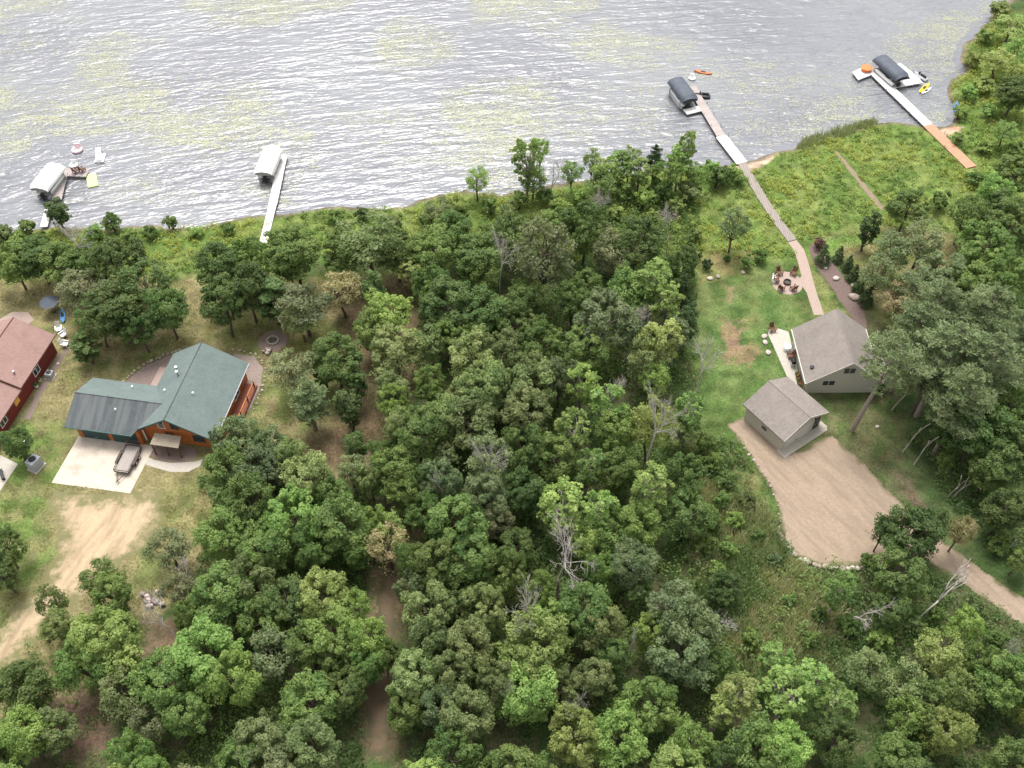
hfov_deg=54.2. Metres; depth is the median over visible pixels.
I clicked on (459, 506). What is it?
leafy tree
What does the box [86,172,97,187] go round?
foam mat
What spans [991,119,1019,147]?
leafy tree
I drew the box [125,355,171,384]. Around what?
gravel bed
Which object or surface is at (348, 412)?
leafy tree
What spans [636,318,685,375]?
aspen tree
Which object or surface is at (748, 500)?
shrub
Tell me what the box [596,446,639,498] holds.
leafy tree
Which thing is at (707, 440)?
shrub
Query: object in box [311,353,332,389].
leafy tree
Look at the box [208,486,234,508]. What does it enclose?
leafy tree
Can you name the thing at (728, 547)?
shrub
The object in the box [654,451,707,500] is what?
leafy tree
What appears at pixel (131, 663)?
aspen tree
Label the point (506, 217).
leafy tree
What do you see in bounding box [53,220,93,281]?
dead tree
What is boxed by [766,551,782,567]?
shrub
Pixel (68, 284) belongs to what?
leafy tree
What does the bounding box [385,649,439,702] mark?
leafy tree
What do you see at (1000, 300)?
pine tree
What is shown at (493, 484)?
leafy tree
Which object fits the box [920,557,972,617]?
dead tree
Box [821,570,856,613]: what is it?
aspen tree
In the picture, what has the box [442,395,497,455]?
leafy tree
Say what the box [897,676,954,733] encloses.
leafy tree
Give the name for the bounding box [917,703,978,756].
leafy tree
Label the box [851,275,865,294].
evergreen shrub
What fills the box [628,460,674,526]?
aspen tree
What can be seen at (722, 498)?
shrub
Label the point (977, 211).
leafy tree
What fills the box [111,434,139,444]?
garage door
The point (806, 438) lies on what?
garage apron
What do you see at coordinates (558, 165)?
dead tree
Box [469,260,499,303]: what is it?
leafy tree
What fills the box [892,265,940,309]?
leafy tree
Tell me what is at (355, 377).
leafy tree
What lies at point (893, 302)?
leafy tree
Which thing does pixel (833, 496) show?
gravel driveway
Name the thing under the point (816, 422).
side door
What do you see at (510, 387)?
leafy tree
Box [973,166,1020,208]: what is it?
leafy tree
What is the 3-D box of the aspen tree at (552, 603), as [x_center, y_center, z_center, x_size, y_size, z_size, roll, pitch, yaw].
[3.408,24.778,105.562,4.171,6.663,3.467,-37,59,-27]
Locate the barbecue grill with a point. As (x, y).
(793, 360)
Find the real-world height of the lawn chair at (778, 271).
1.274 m
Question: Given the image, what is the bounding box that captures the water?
[0,0,1008,231]
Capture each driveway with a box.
[0,455,17,489]
[52,436,154,492]
[727,417,1023,625]
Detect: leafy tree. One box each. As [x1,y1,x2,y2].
[0,238,40,289]
[0,424,33,458]
[0,523,30,568]
[0,557,21,593]
[0,658,57,716]
[0,699,56,765]
[0,747,10,765]
[0,756,21,767]
[12,234,57,283]
[28,705,79,756]
[33,582,70,624]
[36,240,90,283]
[36,604,71,649]
[43,196,72,230]
[46,632,111,698]
[53,267,111,314]
[65,604,141,674]
[66,239,114,282]
[68,327,102,363]
[70,296,108,347]
[74,554,123,597]
[82,278,144,343]
[83,235,150,285]
[89,571,134,613]
[97,665,150,722]
[100,726,156,767]
[108,761,126,767]
[110,254,176,309]
[114,303,160,352]
[119,645,193,722]
[127,702,169,750]
[128,754,170,767]
[138,287,188,339]
[142,526,191,569]
[156,570,194,605]
[157,691,212,739]
[166,613,243,692]
[170,593,207,632]
[178,763,204,767]
[190,558,258,628]
[191,504,248,563]
[193,240,246,287]
[196,644,263,708]
[199,271,247,336]
[201,441,244,495]
[207,424,222,447]
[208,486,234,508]
[211,414,260,461]
[214,737,263,767]
[218,470,274,537]
[224,260,273,322]
[224,547,275,606]
[230,235,272,276]
[230,443,283,497]
[230,708,289,767]
[235,590,288,648]
[237,516,296,578]
[246,620,301,682]
[248,423,292,465]
[248,741,295,767]
[251,274,287,324]
[257,482,323,550]
[259,572,308,631]
[262,222,323,288]
[265,348,316,392]
[273,282,335,336]
[273,436,308,477]
[275,449,332,509]
[279,302,319,342]
[279,667,340,729]
[281,617,329,668]
[282,711,341,767]
[287,565,350,624]
[288,377,331,431]
[288,514,340,568]
[303,600,360,669]
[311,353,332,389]
[312,331,365,388]
[312,490,373,551]
[313,474,352,515]
[320,228,371,276]
[321,269,362,317]
[323,663,368,719]
[332,208,408,281]
[332,388,361,432]
[337,453,370,492]
[340,586,372,628]
[341,615,388,660]
[342,430,368,462]
[342,535,370,572]
[343,360,368,405]
[347,641,387,685]
[352,301,400,354]
[352,461,384,500]
[361,269,386,308]
[364,287,413,335]
[364,503,389,541]
[364,520,411,577]
[366,438,396,476]
[368,323,428,378]
[368,444,419,501]
[371,225,424,281]
[371,506,406,547]
[371,636,400,674]
[373,369,411,405]
[376,383,409,416]
[380,467,420,516]
[382,405,418,443]
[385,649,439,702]
[386,688,425,734]
[387,675,415,706]
[390,402,447,464]
[391,540,427,576]
[391,567,427,607]
[396,223,456,278]
[399,458,434,496]
[400,578,458,636]
[403,488,441,540]
[403,757,449,767]
[408,614,447,659]
[411,264,453,315]
[412,363,448,401]
[412,537,466,589]
[413,323,445,370]
[417,455,463,502]
[418,274,471,334]
[419,393,459,447]
[419,683,456,729]
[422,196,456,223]
[423,724,483,767]
[424,492,491,554]
[426,649,475,701]
[431,316,472,352]
[434,208,473,250]
[436,681,495,743]
[438,381,469,414]
[441,590,475,628]
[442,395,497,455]
[444,614,495,670]
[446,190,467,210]
[446,531,505,588]
[448,323,502,385]
[448,570,481,608]
[450,230,507,282]
[452,359,509,419]
[457,283,514,337]
[458,424,518,492]
[458,581,508,631]
[460,472,509,521]
[465,165,490,200]
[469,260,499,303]
[474,657,519,710]
[477,743,535,767]
[479,325,524,368]
[480,501,514,545]
[480,545,529,597]
[490,204,544,266]
[492,297,539,344]
[493,364,529,413]
[493,380,553,445]
[495,605,574,682]
[496,422,557,476]
[496,657,558,727]
[497,526,533,563]
[502,464,546,518]
[505,215,576,299]
[506,278,546,320]
[506,349,555,390]
[508,356,556,417]
[513,750,556,767]
[519,313,565,360]
[520,165,549,198]
[521,569,555,608]
[530,137,551,169]
[531,431,577,483]
[539,206,574,252]
[542,355,578,407]
[546,662,581,712]
[546,701,601,767]
[548,322,609,370]
[551,612,577,639]
[553,579,612,641]
[555,279,590,325]
[559,159,585,188]
[559,200,609,266]
[562,284,643,359]
[568,524,599,562]
[569,267,603,297]
[569,656,617,699]
[576,598,627,652]
[578,168,621,203]
[582,147,601,183]
[582,550,619,588]
[590,221,642,280]
[590,698,650,767]
[591,156,621,195]
[593,516,629,553]
[593,637,631,671]
[594,408,635,451]
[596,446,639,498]
[606,260,657,320]
[607,534,660,591]
[609,214,666,271]
[616,497,663,545]
[618,329,670,388]
[619,144,643,182]
[620,675,681,736]
[627,394,681,463]
[630,609,670,654]
[637,362,671,406]
[645,620,716,692]
[649,734,705,767]
[652,153,683,199]
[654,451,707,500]
[656,485,716,542]
[660,582,729,658]
[664,712,721,767]
[667,244,698,283]
[676,273,690,316]
[677,302,700,353]
[684,161,711,185]
[694,642,739,687]
[702,568,742,605]
[703,735,757,767]
[717,206,752,252]
[724,709,790,767]
[753,712,816,767]
[803,717,861,767]
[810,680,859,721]
[842,645,890,692]
[857,210,882,251]
[858,255,898,301]
[865,510,896,551]
[868,726,925,767]
[869,591,912,631]
[870,543,933,600]
[872,227,913,278]
[874,500,945,565]
[876,279,920,320]
[876,656,928,711]
[883,186,934,231]
[885,694,925,735]
[890,755,933,767]
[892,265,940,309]
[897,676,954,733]
[898,216,946,271]
[900,350,941,414]
[913,627,968,677]
[914,248,968,288]
[914,504,952,544]
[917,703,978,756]
[929,411,959,458]
[937,665,988,714]
[941,602,986,644]
[942,393,1015,464]
[947,193,989,244]
[947,515,979,551]
[951,259,994,299]
[955,218,1017,273]
[958,639,997,675]
[968,448,1015,496]
[972,629,1023,682]
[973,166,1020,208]
[974,649,1023,718]
[977,414,1023,487]
[979,245,1023,298]
[979,487,1023,535]
[980,47,1023,78]
[982,735,1023,767]
[983,193,1023,254]
[986,187,1022,220]
[986,374,1023,429]
[990,13,1023,41]
[990,74,1023,115]
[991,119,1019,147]
[991,153,1023,192]
[1001,37,1023,72]
[1006,547,1023,575]
[1011,704,1023,736]
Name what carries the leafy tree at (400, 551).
on the ground at (742, 372)
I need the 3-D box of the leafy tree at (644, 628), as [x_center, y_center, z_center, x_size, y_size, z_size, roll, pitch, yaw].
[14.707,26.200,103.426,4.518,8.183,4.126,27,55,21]
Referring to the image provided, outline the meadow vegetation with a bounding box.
[2,16,1023,277]
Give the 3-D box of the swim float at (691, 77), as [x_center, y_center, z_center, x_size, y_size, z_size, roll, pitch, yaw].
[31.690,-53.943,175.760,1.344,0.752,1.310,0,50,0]
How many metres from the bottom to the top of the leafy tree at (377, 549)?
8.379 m
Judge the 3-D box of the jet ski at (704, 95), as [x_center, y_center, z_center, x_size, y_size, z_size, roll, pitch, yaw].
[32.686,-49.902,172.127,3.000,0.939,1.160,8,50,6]
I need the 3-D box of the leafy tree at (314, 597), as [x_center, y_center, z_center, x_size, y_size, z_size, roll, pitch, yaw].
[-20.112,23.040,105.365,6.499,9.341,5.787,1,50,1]
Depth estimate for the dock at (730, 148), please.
165.98 m
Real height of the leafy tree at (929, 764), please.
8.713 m
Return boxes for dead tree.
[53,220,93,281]
[137,589,175,636]
[174,558,196,596]
[430,471,448,513]
[469,439,507,493]
[489,228,520,295]
[502,679,517,702]
[504,573,542,633]
[546,507,598,598]
[550,157,567,189]
[563,694,589,715]
[590,188,611,216]
[603,376,626,407]
[623,305,651,362]
[626,627,636,668]
[643,382,688,469]
[656,201,678,255]
[688,332,727,406]
[702,608,737,643]
[852,598,897,630]
[891,380,914,410]
[902,423,930,451]
[913,436,938,464]
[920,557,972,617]
[947,475,965,496]
[954,476,969,496]
[1001,636,1021,657]
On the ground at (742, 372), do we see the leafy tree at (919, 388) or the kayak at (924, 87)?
the leafy tree at (919, 388)
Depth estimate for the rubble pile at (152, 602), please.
109.95 m
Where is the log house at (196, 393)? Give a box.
[64,342,257,457]
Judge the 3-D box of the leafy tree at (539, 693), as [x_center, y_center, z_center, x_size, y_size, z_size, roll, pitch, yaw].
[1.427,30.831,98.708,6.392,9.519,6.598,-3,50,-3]
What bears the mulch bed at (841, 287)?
on the ground at (742, 372)
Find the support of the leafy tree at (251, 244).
on the ground at (742, 372)
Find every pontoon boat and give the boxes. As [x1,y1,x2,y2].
[36,174,65,200]
[259,159,280,183]
[670,88,692,109]
[873,67,901,88]
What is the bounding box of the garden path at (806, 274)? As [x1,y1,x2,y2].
[788,240,823,314]
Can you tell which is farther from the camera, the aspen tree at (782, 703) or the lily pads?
the lily pads
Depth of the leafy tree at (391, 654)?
100.56 m
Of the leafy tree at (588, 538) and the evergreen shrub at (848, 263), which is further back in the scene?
the evergreen shrub at (848, 263)
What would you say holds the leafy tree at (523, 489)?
on the ground at (742, 372)
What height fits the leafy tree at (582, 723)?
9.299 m
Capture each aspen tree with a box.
[112,643,145,680]
[215,611,238,640]
[316,645,348,674]
[397,259,428,295]
[434,441,461,468]
[498,643,520,660]
[509,137,544,195]
[529,596,559,617]
[536,475,590,540]
[554,406,590,466]
[565,362,601,421]
[575,447,609,498]
[580,489,619,530]
[588,383,629,440]
[605,149,634,186]
[620,572,653,607]
[625,156,656,191]
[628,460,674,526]
[629,256,672,320]
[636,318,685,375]
[645,578,693,624]
[646,280,685,325]
[663,316,694,366]
[663,413,698,450]
[668,143,693,191]
[672,391,704,445]
[675,130,696,181]
[707,693,738,731]
[712,670,761,722]
[756,640,796,678]
[756,663,817,721]
[792,657,834,702]
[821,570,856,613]
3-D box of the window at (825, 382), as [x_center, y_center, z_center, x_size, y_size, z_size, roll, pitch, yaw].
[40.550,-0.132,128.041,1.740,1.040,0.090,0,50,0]
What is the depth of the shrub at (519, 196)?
151.43 m
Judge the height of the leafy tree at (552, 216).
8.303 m
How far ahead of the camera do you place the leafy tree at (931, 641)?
101.06 m
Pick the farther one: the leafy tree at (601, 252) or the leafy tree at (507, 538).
the leafy tree at (601, 252)
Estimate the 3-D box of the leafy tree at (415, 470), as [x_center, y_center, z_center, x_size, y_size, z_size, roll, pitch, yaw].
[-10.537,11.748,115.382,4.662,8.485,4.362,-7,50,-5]
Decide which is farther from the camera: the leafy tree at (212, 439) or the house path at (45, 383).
the house path at (45, 383)
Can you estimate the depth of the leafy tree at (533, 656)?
98.63 m
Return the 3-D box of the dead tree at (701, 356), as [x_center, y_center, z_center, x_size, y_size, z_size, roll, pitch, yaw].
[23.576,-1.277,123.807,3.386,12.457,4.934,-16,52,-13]
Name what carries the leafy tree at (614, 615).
on the ground at (742, 372)
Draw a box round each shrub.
[0,224,13,246]
[8,229,26,242]
[17,219,35,236]
[19,453,31,461]
[36,230,49,243]
[83,223,103,239]
[100,211,121,232]
[119,227,137,243]
[141,225,158,239]
[161,215,177,229]
[186,226,202,236]
[219,222,235,234]
[326,209,344,222]
[353,207,368,219]
[386,212,403,228]
[417,211,432,226]
[454,203,469,216]
[479,196,498,213]
[499,198,517,220]
[511,190,528,209]
[534,186,554,205]
[549,193,572,208]
[568,186,589,202]
[578,199,597,219]
[605,204,624,219]
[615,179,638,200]
[634,188,657,208]
[645,208,659,220]
[646,177,674,200]
[665,196,685,212]
[677,175,702,199]
[688,228,703,241]
[693,533,719,555]
[695,431,718,454]
[701,259,713,269]
[702,450,722,470]
[703,159,719,175]
[706,506,722,534]
[707,165,733,188]
[708,560,727,576]
[711,489,732,507]
[713,469,738,489]
[719,535,739,556]
[723,255,731,262]
[725,511,745,527]
[729,163,743,177]
[734,172,748,185]
[736,490,756,508]
[741,253,755,267]
[741,626,759,653]
[748,527,766,541]
[751,247,767,261]
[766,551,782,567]
[780,591,797,606]
[800,630,820,647]
[810,606,827,622]
[813,237,825,248]
[814,244,831,267]
[830,245,844,264]
[836,612,859,636]
[841,255,853,273]
[845,264,859,282]
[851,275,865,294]
[856,286,873,308]
[859,552,876,567]
[866,628,893,651]
[905,615,927,635]
[908,430,922,449]
[924,604,944,625]
[929,190,951,208]
[935,450,955,468]
[951,131,963,143]
[952,106,970,118]
[961,82,978,101]
[964,51,983,68]
[964,169,984,185]
[970,73,995,93]
[974,137,994,153]
[975,28,995,42]
[980,102,1000,116]
[987,533,1010,556]
[989,0,1012,18]
[1002,140,1023,156]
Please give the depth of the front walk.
122.15 m
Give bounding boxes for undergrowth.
[0,188,1023,767]
[683,474,851,693]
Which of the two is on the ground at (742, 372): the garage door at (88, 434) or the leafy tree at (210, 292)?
the leafy tree at (210, 292)
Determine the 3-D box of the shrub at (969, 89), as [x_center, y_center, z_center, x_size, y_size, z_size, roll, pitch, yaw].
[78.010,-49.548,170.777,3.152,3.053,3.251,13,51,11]
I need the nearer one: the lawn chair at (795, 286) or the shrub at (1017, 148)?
the lawn chair at (795, 286)
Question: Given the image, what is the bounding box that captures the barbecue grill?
[790,357,795,366]
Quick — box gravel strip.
[232,353,263,411]
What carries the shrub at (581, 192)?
on the ground at (742, 372)
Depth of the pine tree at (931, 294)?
123.62 m
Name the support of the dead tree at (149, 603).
on the ground at (742, 372)
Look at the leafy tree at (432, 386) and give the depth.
122.87 m
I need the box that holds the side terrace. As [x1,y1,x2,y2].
[768,329,797,384]
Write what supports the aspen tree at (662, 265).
on the ground at (742, 372)
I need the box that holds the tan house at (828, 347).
[791,308,890,392]
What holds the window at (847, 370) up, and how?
in the tan house at (828, 347)
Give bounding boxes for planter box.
[795,371,802,388]
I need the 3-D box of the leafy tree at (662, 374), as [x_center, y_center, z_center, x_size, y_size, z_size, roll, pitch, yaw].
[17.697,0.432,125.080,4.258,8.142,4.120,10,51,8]
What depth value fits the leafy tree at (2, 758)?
94.33 m
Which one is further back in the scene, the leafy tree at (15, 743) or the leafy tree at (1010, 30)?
the leafy tree at (1010, 30)
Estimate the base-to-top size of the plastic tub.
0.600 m
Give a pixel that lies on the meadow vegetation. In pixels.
(160, 256)
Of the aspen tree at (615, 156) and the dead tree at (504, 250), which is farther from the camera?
the aspen tree at (615, 156)
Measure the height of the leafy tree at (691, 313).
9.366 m
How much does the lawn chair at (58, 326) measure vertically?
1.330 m
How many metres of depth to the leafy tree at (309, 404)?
120.45 m
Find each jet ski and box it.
[695,91,710,98]
[913,71,927,81]
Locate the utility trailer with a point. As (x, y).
(127, 459)
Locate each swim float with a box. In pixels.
[69,159,77,167]
[71,143,82,153]
[688,73,695,80]
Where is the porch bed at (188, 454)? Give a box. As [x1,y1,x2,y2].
[150,445,195,462]
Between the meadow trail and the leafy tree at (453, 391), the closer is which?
the leafy tree at (453, 391)
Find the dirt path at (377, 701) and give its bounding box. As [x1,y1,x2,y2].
[364,561,402,758]
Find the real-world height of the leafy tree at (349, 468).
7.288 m
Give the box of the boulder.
[848,293,859,300]
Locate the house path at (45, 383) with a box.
[24,345,70,419]
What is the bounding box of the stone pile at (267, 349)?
[262,347,271,354]
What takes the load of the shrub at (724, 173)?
on the ground at (742, 372)
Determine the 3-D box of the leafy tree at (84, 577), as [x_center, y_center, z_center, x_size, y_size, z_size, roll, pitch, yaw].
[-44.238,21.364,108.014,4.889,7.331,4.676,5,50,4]
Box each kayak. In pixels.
[60,306,64,323]
[694,70,711,74]
[919,83,929,92]
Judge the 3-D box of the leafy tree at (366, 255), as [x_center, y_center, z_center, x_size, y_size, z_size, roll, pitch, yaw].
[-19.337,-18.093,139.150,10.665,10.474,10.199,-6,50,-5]
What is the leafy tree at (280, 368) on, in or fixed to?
on the ground at (742, 372)
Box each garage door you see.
[82,430,109,440]
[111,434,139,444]
[783,422,810,447]
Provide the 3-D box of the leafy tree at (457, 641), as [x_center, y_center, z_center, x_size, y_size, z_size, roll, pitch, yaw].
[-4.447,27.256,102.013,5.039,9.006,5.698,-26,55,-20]
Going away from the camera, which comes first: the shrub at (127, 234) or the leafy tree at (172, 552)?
the leafy tree at (172, 552)
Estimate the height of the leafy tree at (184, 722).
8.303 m
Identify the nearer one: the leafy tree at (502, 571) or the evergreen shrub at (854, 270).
the leafy tree at (502, 571)
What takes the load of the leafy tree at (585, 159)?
on the ground at (742, 372)
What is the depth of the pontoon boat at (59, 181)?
154.83 m
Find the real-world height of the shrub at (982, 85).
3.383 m
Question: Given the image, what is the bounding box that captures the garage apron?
[777,421,826,457]
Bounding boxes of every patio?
[0,312,33,323]
[151,367,165,385]
[771,271,802,294]
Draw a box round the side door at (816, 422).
[812,416,820,428]
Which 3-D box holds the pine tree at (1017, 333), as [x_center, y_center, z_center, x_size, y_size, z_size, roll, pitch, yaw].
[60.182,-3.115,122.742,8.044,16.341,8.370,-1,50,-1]
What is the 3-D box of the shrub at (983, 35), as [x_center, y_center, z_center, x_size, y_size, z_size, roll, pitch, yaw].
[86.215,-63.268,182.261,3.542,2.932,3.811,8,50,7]
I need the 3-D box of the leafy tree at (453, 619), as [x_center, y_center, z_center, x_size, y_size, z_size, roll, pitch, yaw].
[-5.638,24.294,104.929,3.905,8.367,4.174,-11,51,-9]
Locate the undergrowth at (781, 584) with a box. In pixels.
[683,474,851,693]
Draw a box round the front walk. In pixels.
[146,458,202,471]
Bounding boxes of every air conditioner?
[24,454,46,474]
[44,370,56,380]
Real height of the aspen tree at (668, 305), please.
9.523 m
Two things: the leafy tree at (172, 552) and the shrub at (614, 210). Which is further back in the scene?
the shrub at (614, 210)
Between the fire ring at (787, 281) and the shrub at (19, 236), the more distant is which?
the shrub at (19, 236)
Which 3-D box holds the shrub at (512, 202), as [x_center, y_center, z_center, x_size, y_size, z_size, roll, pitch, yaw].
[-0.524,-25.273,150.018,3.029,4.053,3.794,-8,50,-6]
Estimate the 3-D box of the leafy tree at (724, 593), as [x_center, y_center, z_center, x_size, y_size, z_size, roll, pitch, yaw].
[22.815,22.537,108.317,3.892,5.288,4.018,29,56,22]
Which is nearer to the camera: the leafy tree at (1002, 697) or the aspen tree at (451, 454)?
the leafy tree at (1002, 697)
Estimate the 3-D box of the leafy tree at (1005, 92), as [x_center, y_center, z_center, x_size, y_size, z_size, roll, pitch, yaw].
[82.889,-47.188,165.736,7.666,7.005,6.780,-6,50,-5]
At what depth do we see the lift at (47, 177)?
154.10 m
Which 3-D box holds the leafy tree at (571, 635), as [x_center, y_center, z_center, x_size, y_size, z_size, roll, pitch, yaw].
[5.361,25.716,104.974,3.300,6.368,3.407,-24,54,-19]
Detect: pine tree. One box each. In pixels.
[646,144,664,186]
[850,328,935,432]
[882,300,948,391]
[902,276,976,362]
[902,319,995,417]
[921,362,998,455]
[942,328,1023,404]
[946,281,1020,339]
[979,309,1023,378]
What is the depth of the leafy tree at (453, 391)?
120.18 m
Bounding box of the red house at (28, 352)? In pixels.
[0,317,56,431]
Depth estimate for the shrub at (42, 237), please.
146.34 m
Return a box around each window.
[0,416,7,428]
[33,364,40,377]
[157,422,165,428]
[169,424,178,429]
[192,435,205,442]
[760,424,767,432]
[821,380,836,385]
[842,368,856,373]
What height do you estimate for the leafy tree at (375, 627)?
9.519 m
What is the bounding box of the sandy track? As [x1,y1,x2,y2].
[0,488,164,668]
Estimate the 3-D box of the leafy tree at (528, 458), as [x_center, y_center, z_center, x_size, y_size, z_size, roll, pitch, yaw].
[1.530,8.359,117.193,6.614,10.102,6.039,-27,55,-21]
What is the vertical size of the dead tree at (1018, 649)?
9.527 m
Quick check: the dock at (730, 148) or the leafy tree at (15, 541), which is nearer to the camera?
the leafy tree at (15, 541)
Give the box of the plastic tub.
[861,64,871,72]
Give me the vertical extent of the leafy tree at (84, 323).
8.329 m
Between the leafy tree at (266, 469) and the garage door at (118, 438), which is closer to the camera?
the leafy tree at (266, 469)
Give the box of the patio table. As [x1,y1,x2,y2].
[784,343,791,350]
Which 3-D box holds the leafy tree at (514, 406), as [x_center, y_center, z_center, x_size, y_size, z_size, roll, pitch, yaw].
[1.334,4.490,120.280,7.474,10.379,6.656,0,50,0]
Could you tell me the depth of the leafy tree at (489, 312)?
127.73 m
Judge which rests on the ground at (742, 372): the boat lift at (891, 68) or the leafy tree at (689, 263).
the leafy tree at (689, 263)
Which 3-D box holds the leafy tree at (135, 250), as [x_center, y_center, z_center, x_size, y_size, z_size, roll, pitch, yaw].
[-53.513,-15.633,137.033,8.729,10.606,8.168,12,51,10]
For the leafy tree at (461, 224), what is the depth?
140.72 m
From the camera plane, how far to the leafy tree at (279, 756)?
91.64 m
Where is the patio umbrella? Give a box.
[39,295,58,313]
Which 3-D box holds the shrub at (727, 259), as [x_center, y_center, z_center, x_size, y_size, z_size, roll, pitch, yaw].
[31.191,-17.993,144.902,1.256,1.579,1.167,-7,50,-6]
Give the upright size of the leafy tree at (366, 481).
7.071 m
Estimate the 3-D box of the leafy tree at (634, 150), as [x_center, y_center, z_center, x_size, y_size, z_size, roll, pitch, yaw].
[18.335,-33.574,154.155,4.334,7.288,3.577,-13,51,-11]
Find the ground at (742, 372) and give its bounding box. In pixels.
[0,0,1023,767]
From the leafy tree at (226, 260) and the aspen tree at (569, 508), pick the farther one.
the leafy tree at (226, 260)
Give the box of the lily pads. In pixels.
[0,0,997,221]
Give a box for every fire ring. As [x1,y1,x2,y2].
[258,330,287,351]
[783,278,790,285]
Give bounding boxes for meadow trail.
[834,150,885,210]
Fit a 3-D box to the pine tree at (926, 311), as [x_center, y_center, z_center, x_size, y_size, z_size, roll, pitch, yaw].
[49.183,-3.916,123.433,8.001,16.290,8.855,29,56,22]
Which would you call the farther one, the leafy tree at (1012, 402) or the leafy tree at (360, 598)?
the leafy tree at (1012, 402)
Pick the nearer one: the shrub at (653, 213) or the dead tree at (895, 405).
the dead tree at (895, 405)
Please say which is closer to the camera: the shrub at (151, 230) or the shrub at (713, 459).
the shrub at (713, 459)
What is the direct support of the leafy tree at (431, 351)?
on the ground at (742, 372)
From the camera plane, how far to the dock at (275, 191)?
154.57 m
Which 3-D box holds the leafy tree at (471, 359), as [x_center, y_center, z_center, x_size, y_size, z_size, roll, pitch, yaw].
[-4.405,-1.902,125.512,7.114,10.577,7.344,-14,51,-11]
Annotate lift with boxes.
[30,163,66,196]
[254,146,282,180]
[667,77,697,108]
[872,55,908,81]
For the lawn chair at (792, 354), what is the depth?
133.04 m
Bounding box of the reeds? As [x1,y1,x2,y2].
[796,116,878,151]
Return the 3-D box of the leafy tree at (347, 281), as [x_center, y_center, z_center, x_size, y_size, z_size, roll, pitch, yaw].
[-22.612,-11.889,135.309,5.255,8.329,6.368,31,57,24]
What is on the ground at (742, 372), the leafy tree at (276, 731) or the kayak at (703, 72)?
the leafy tree at (276, 731)
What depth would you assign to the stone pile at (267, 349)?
133.65 m
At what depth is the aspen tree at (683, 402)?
118.36 m
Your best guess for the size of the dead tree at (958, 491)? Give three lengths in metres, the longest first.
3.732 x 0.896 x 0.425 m
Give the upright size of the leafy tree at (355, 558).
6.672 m
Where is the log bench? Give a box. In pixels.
[0,468,5,479]
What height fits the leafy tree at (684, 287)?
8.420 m
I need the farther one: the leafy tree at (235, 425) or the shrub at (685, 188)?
the shrub at (685, 188)
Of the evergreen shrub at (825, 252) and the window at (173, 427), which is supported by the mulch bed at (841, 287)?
the evergreen shrub at (825, 252)
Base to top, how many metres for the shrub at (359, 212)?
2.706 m
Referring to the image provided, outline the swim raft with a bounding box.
[94,146,105,162]
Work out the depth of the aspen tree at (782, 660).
99.05 m
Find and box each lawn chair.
[54,321,62,331]
[57,327,67,339]
[57,337,69,347]
[768,321,776,332]
[776,266,783,275]
[786,349,796,359]
[789,284,798,291]
[790,265,798,276]
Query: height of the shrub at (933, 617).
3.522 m
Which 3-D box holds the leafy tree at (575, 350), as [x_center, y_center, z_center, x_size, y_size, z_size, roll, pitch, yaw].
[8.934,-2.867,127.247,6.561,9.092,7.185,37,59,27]
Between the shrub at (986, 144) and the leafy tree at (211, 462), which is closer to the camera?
the leafy tree at (211, 462)
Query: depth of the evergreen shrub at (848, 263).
143.32 m
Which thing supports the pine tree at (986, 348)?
on the ground at (742, 372)
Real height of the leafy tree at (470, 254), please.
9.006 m
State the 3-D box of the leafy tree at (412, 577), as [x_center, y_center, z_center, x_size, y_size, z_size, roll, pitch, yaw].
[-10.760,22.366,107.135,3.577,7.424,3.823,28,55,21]
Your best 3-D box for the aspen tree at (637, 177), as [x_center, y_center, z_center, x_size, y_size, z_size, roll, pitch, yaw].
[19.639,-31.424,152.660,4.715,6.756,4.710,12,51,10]
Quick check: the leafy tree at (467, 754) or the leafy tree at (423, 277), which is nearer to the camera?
the leafy tree at (467, 754)
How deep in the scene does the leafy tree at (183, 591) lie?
106.27 m
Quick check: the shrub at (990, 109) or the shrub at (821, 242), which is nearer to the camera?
the shrub at (821, 242)
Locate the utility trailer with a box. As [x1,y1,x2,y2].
[113,440,141,482]
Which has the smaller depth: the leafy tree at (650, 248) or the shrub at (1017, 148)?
the leafy tree at (650, 248)
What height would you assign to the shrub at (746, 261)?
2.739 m
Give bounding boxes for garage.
[743,377,828,449]
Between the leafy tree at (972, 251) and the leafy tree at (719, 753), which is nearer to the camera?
the leafy tree at (719, 753)
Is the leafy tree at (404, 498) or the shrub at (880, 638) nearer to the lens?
the shrub at (880, 638)
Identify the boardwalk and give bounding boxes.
[738,162,795,241]
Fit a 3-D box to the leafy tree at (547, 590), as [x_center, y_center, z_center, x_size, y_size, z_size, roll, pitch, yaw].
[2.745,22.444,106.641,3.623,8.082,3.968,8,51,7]
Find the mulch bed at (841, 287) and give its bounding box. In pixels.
[808,243,866,328]
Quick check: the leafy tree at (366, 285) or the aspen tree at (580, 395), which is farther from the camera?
the leafy tree at (366, 285)
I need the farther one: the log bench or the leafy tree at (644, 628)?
the log bench
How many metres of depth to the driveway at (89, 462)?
121.96 m
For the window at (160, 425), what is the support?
in the log house at (196, 393)
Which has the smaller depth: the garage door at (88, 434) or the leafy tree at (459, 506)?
the leafy tree at (459, 506)
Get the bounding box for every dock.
[40,167,89,227]
[260,155,287,242]
[683,86,746,164]
[852,63,975,167]
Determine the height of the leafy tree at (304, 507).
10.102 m
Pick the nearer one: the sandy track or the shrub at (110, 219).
the sandy track
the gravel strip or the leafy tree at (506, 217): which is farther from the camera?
the leafy tree at (506, 217)
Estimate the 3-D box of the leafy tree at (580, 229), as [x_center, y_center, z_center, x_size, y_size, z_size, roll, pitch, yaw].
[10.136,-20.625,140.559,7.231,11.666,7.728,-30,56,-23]
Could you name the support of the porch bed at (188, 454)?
on the ground at (742, 372)
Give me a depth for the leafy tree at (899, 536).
108.53 m
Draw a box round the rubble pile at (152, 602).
[139,590,165,608]

